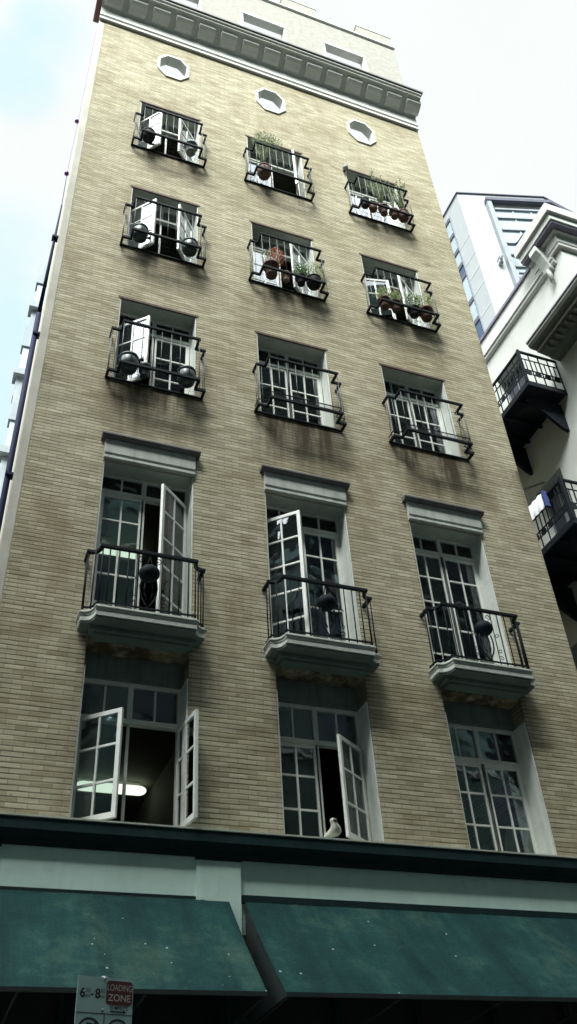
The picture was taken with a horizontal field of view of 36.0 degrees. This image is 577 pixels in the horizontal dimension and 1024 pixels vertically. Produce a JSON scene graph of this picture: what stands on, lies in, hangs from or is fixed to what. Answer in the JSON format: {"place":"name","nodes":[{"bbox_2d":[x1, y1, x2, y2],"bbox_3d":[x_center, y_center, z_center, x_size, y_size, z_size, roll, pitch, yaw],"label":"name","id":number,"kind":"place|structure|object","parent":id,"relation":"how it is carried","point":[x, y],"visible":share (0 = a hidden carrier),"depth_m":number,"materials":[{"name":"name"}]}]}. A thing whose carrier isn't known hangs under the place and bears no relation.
{"place":"outdoors","nodes":[
{"label":"outdoors","id":0,"kind":"place"},
{"bbox_2d":[0,0,576,463],"label":"sky","id":1,"kind":"structure","parent":0,"point":[497,79],"materials":[{"name":"white"}]},
{"bbox_2d":[479,203,576,669],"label":"stucco building","id":2,"kind":"structure","parent":0,"point":[528,341],"depth_m":21.09,"materials":[{"name":"white paint"}]},
{"bbox_2d":[505,363,525,401],"bbox_3d":[6.076,-2.806,22.783,0.050,2.450,1.000,11,-42,-18],"label":"balcony door","id":3,"kind":"structure","parent":2,"relation":"in","point":[522,380],"depth_m":23.42,"materials":[{"name":"grey glass"}]},
{"bbox_2d":[528,491,550,520],"bbox_3d":[5.226,-0.040,18.748,0.184,0.420,0.810,11,-42,-18],"label":"hung cloth","id":4,"kind":"object","parent":2,"relation":"hanging from","point":[539,504],"visible":0.82,"depth_m":18.57,"materials":[{"name":"white fabric"}]},
{"bbox_2d":[547,476,576,533],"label":"balcony door","id":5,"kind":"structure","parent":2,"relation":"in","point":[559,523],"depth_m":20.56,"materials":[{"name":"black glass"}]},
{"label":"pavement","id":6,"kind":"structure","parent":0,"visible":0},
{"bbox_2d":[0,265,50,495],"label":"apartment block","id":7,"kind":"structure","parent":6,"relation":"on","point":[18,376],"depth_m":24.01,"materials":[{"name":"paint"}]},
{"bbox_2d":[5,421,14,445],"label":"window","id":8,"kind":"structure","parent":7,"relation":"in","point":[11,426],"depth_m":22.70,"materials":[{"name":"white glass"}]},
{"bbox_2d":[19,347,28,367],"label":"window","id":9,"kind":"structure","parent":7,"relation":"in","point":[24,356],"depth_m":24.54,"materials":[{"name":"white glass"}]},
{"bbox_2d":[35,284,46,302],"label":"window","id":10,"kind":"structure","parent":7,"relation":"in","point":[39,288],"depth_m":26.41,"materials":[{"name":"white glass"}]},
{"bbox_2d":[74,975,133,1023],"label":"parking sign","id":11,"kind":"object","parent":6,"relation":"on","point":[103,1000],"visible":1,"depth_m":5.86,"materials":[{"name":"white metal"}]},
{"bbox_3d":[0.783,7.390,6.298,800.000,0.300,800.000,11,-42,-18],"label":"ground","id":12,"kind":"structure","parent":0,"visible":0},
{"bbox_2d":[0,0,576,1023],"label":"brick building","id":13,"kind":"structure","parent":12,"relation":"on","point":[290,632],"depth_m":12.24,"materials":[{"name":"brick"}]},
{"bbox_2d":[0,32,95,531],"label":"downpipe","id":14,"kind":"object","parent":13,"relation":"attached to","point":[8,476],"visible":0.98,"depth_m":12.09,"materials":[{"name":"metal"}]},
{"bbox_2d":[77,778,145,795],"bbox_3d":[-2.534,3.926,12.696,1.020,0.166,0.220,11,-42,-18],"label":"ceiling lamp","id":15,"kind":"object","parent":13,"relation":"attached to","point":[134,789],"visible":0.75,"depth_m":12.64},
{"bbox_2d":[99,546,135,558],"bbox_3d":[-2.766,0.606,13.812,0.950,0.113,0.120,11,-42,-18],"label":"ceiling lamp","id":16,"kind":"object","parent":13,"relation":"attached to","point":[123,554],"visible":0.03,"depth_m":13.81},
{"bbox_2d":[119,351,138,374],"bbox_3d":[-2.278,-2.095,12.642,0.291,0.260,0.291,11,-42,-18],"label":"flower pot","id":17,"kind":"object","parent":13,"relation":"on","point":[126,355],"visible":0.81,"depth_m":12.57,"materials":[{"name":"black ceramic"}]},
{"bbox_2d":[0,889,267,1023],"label":"awning","id":18,"kind":"object","parent":13,"relation":"attached to","point":[50,942],"visible":0.97,"depth_m":7.58,"materials":[{"name":"fabric"}]},
{"bbox_2d":[69,652,198,825],"bbox_3d":[-1.647,2.375,9.513,1.230,2.013,0.651,11,-42,-18],"label":"window","id":19,"kind":"structure","parent":13,"relation":"in","point":[106,671],"depth_m":9.68,"materials":[{"name":"paint"}]},
{"bbox_2d":[132,223,148,242],"bbox_3d":[-2.456,-4.590,14.693,0.281,0.250,0.281,11,-42,-18],"label":"flower pot","id":20,"kind":"object","parent":13,"relation":"on","point":[139,226],"visible":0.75,"depth_m":14.63,"materials":[{"name":"black ceramic"}]},
{"bbox_2d":[88,460,193,617],"bbox_3d":[-1.823,0.451,11.126,1.224,2.495,0.519,11,-42,-18],"label":"window","id":21,"kind":"structure","parent":13,"relation":"in","point":[126,488],"depth_m":11.54,"materials":[{"name":"paint"}]},
{"bbox_2d":[138,362,149,379],"bbox_3d":[-2.066,-2.012,12.730,0.180,0.220,0.180,11,-42,-18],"label":"flower pot","id":22,"kind":"object","parent":13,"relation":"on","point":[143,373],"visible":0.62,"depth_m":12.67,"materials":[{"name":"black ceramic"}]},
{"bbox_2d":[142,127,155,143],"bbox_3d":[-2.634,-7.070,16.732,0.260,0.220,0.260,11,-42,-18],"label":"flower pot","id":23,"kind":"object","parent":13,"relation":"on","point":[150,137],"visible":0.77,"depth_m":16.67,"materials":[{"name":"black ceramic"}]},
{"bbox_2d":[112,298,195,395],"bbox_3d":[-2.040,-2.426,13.523,1.224,1.838,0.557,11,-42,-18],"label":"window","id":24,"kind":"structure","parent":13,"relation":"in","point":[128,310],"depth_m":13.81,"materials":[{"name":"paint"}]},
{"bbox_2d":[126,188,197,263],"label":"window","id":25,"kind":"structure","parent":13,"relation":"in","point":[173,214],"depth_m":15.73,"materials":[{"name":"paint"}]},
{"bbox_2d":[136,102,199,163],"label":"window","id":26,"kind":"structure","parent":13,"relation":"in","point":[192,128],"depth_m":17.73,"materials":[{"name":"paint"}]},
{"bbox_2d":[177,365,195,388],"bbox_3d":[-1.483,-1.940,12.900,0.281,0.260,0.281,11,-42,-18],"label":"flower pot","id":27,"kind":"object","parent":13,"relation":"on","point":[184,369],"visible":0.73,"depth_m":12.83,"materials":[{"name":"black ceramic"}]},
{"bbox_2d":[181,237,197,256],"bbox_3d":[-1.662,-4.435,14.951,0.281,0.250,0.281,11,-42,-18],"label":"flower pot","id":28,"kind":"object","parent":13,"relation":"on","point":[189,240],"visible":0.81,"depth_m":14.88,"materials":[{"name":"black ceramic"}]},
{"bbox_2d":[184,139,197,156],"bbox_3d":[-1.869,-6.936,16.994,0.265,0.260,0.265,11,-42,-18],"label":"flower pot","id":29,"kind":"object","parent":13,"relation":"on","point":[190,149],"visible":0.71,"depth_m":16.93,"materials":[{"name":"grey ceramic"}]},
{"bbox_2d":[251,131,282,180],"bbox_3d":[-0.413,-7.253,17.915,0.715,1.757,0.388,11,-42,-18],"label":"potted plant","id":30,"kind":"object","parent":13,"relation":"on","point":[263,163],"visible":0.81,"depth_m":17.95,"materials":[{"name":"plant"}]},
{"bbox_2d":[260,247,284,279],"bbox_3d":[-0.283,-4.385,15.559,0.487,0.791,0.327,11,-42,-18],"label":"potted plant","id":31,"kind":"object","parent":13,"relation":"on","point":[269,261],"visible":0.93,"depth_m":15.41,"materials":[{"name":"red plant"}]},
{"bbox_2d":[247,137,305,197],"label":"window","id":32,"kind":"structure","parent":13,"relation":"in","point":[252,155],"depth_m":18.71,"materials":[{"name":"paint"}]},
{"bbox_2d":[251,223,318,296],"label":"window","id":33,"kind":"structure","parent":13,"relation":"in","point":[256,229],"depth_m":16.63,"materials":[{"name":"paint"}]},
{"bbox_2d":[281,270,289,282],"bbox_3d":[-0.042,-4.085,15.478,0.159,0.200,0.159,11,-42,-18],"label":"flower pot","id":34,"kind":"object","parent":13,"relation":"on","point":[286,277],"visible":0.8,"depth_m":15.42,"materials":[{"name":"ceramic"}]},
{"bbox_2d":[257,334,334,427],"bbox_3d":[0.027,-1.972,14.256,1.224,1.838,0.407,11,-42,-18],"label":"window","id":35,"kind":"structure","parent":13,"relation":"in","point":[266,345],"depth_m":14.52,"materials":[{"name":"paint"}]},
{"bbox_2d":[292,261,308,286],"bbox_3d":[0.216,-4.193,15.639,0.315,0.541,0.300,-13,-40,11],"label":"potted plant","id":36,"kind":"object","parent":13,"relation":"on","point":[298,271],"visible":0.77,"depth_m":15.58,"materials":[{"name":"green plant"}]},
{"bbox_2d":[265,492,361,643],"bbox_3d":[0.270,0.859,11.804,1.224,2.495,0.526,11,-42,-18],"label":"window","id":37,"kind":"structure","parent":13,"relation":"in","point":[313,535],"depth_m":12.14,"materials":[{"name":"paint"}]},
{"bbox_2d":[304,262,324,290],"bbox_3d":[0.462,-4.183,15.691,0.424,0.566,0.378,11,-42,-18],"label":"potted plant","id":38,"kind":"object","parent":13,"relation":"on","point":[311,275],"visible":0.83,"depth_m":15.58,"materials":[{"name":"green plant"}]},
{"bbox_2d":[276,678,384,841],"bbox_3d":[0.389,2.835,10.250,1.178,2.013,0.468,11,-42,-18],"label":"window","id":39,"kind":"structure","parent":13,"relation":"in","point":[360,794],"depth_m":10.36,"materials":[{"name":"paint"}]},
{"bbox_2d":[324,818,341,837],"bbox_3d":[0.466,3.393,9.468,0.141,0.203,0.269,22,-46,-28],"label":"pigeon","id":40,"kind":"object","parent":13,"relation":"on","point":[334,830],"visible":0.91,"depth_m":9.40,"materials":[{"name":"white"}]},
{"bbox_2d":[342,164,347,171],"bbox_3d":[1.216,-7.397,19.093,0.100,0.150,0.140,11,-42,-18],"label":"wall lamp","id":41,"kind":"object","parent":13,"relation":"attached to","point":[345,168],"visible":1,"depth_m":19.05,"materials":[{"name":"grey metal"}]},
{"bbox_2d":[360,197,368,208],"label":"flower pot","id":42,"kind":"object","parent":13,"relation":"on","point":[364,205],"visible":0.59,"depth_m":18.01,"materials":[{"name":"black ceramic"}]},
{"bbox_2d":[369,204,376,212],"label":"flower pot","id":43,"kind":"object","parent":13,"relation":"on","point":[373,208],"visible":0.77,"depth_m":18.07,"materials":[{"name":"ceramic"}]},
{"bbox_2d":[346,170,405,228],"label":"window","id":44,"kind":"structure","parent":13,"relation":"in","point":[350,175],"depth_m":19.32,"materials":[{"name":"paint"}]},
{"bbox_2d":[365,168,387,216],"bbox_3d":[1.893,-6.709,18.670,0.614,1.620,0.236,11,-42,-18],"label":"potted plant","id":45,"kind":"object","parent":13,"relation":"on","point":[381,197],"visible":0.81,"depth_m":18.63,"materials":[{"name":"plant"}]},
{"bbox_2d":[374,285,392,310],"bbox_3d":[1.727,-3.897,16.115,0.378,0.521,0.323,11,-42,-18],"label":"potted plant","id":46,"kind":"object","parent":13,"relation":"on","point":[383,305],"visible":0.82,"depth_m":16.04,"materials":[{"name":"green plant"}]},
{"bbox_2d":[387,191,398,219],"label":"potted plant","id":47,"kind":"object","parent":13,"relation":"on","point":[391,214],"visible":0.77,"depth_m":18.27,"materials":[{"name":"ceramic"}]},
{"bbox_2d":[361,256,429,327],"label":"window","id":48,"kind":"structure","parent":13,"relation":"in","point":[368,264],"depth_m":17.29,"materials":[{"name":"paint"}]},
{"bbox_2d":[383,178,408,222],"bbox_3d":[2.306,-6.625,18.756,0.543,1.555,0.345,11,-42,-18],"label":"potted plant","id":49,"kind":"object","parent":13,"relation":"on","point":[401,206],"visible":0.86,"depth_m":18.68,"materials":[{"name":"plant"}]},
{"bbox_2d":[389,290,402,313],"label":"potted plant","id":50,"kind":"object","parent":13,"relation":"on","point":[391,305],"visible":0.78,"depth_m":16.11,"materials":[{"name":"green plant"}]},
{"bbox_2d":[245,902,576,1023],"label":"awning","id":51,"kind":"object","parent":13,"relation":"attached to","point":[295,950],"visible":1,"depth_m":8.40,"materials":[{"name":"fabric"}]},
{"bbox_2d":[404,293,420,318],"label":"potted plant","id":52,"kind":"object","parent":13,"relation":"on","point":[409,312],"visible":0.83,"depth_m":16.23,"materials":[{"name":"green plant"}]},
{"bbox_2d":[381,366,460,456],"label":"window","id":53,"kind":"structure","parent":13,"relation":"in","point":[393,379],"depth_m":15.22,"materials":[{"name":"paint"}]},
{"bbox_2d":[416,294,435,322],"bbox_3d":[2.545,-3.784,16.390,0.408,0.606,0.382,-10,-40,7],"label":"potted plant","id":54,"kind":"object","parent":13,"relation":"on","point":[428,308],"visible":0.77,"depth_m":16.27,"materials":[{"name":"green plant"}]},
{"bbox_2d":[409,521,512,666],"bbox_3d":[2.334,1.318,12.542,1.224,2.495,0.363,11,-42,-18],"label":"window","id":55,"kind":"structure","parent":13,"relation":"in","point":[452,565],"depth_m":12.87,"materials":[{"name":"paint"}]},
{"bbox_2d":[443,701,556,854],"bbox_3d":[2.468,3.267,10.957,1.178,2.013,0.393,11,-42,-18],"label":"window","id":56,"kind":"structure","parent":13,"relation":"in","point":[501,752],"depth_m":11.17,"materials":[{"name":"paint"}]},
{"bbox_2d":[505,824,532,852],"bbox_3d":[2.785,3.979,10.712,0.520,0.500,0.044,11,-42,-18],"label":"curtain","id":57,"kind":"object","parent":13,"relation":"hanging from","point":[510,845],"visible":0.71,"depth_m":10.70,"materials":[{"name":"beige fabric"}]},
{"bbox_2d":[443,192,573,339],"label":"modern tower","id":58,"kind":"structure","parent":12,"relation":"on","point":[484,230],"depth_m":45.75,"materials":[{"name":"white glass"}]},
{"bbox_2d":[446,222,453,238],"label":"window","id":59,"kind":"structure","parent":58,"relation":"in","point":[449,228],"depth_m":48.02,"materials":[{"name":"white glass"}]},
{"bbox_2d":[451,237,457,252],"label":"window","id":60,"kind":"structure","parent":58,"relation":"in","point":[454,245],"depth_m":47.11,"materials":[{"name":"white glass"}]},
{"bbox_2d":[455,252,461,266],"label":"window","id":61,"kind":"structure","parent":58,"relation":"in","point":[458,259],"depth_m":46.30,"materials":[{"name":"white glass"}]},
{"bbox_2d":[459,266,464,276],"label":"window","id":62,"kind":"structure","parent":58,"relation":"in","point":[462,270],"depth_m":45.64,"materials":[{"name":"blue glass"}]},
{"bbox_2d":[462,276,472,301],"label":"window","id":63,"kind":"structure","parent":58,"relation":"in","point":[465,282],"depth_m":44.70,"materials":[{"name":"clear glass"}]},
{"bbox_2d":[470,301,478,320],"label":"window","id":64,"kind":"structure","parent":58,"relation":"in","point":[473,309],"depth_m":43.59,"materials":[{"name":"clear glass"}]},
{"bbox_2d":[475,320,483,339],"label":"window","id":65,"kind":"structure","parent":58,"relation":"in","point":[479,329],"depth_m":42.68,"materials":[{"name":"blue glass"}]},
{"bbox_2d":[496,252,503,264],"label":"wall spotlight","id":66,"kind":"object","parent":58,"relation":"attached to","point":[500,260],"depth_m":44.02,"materials":[{"name":"white metal"}]}
]}

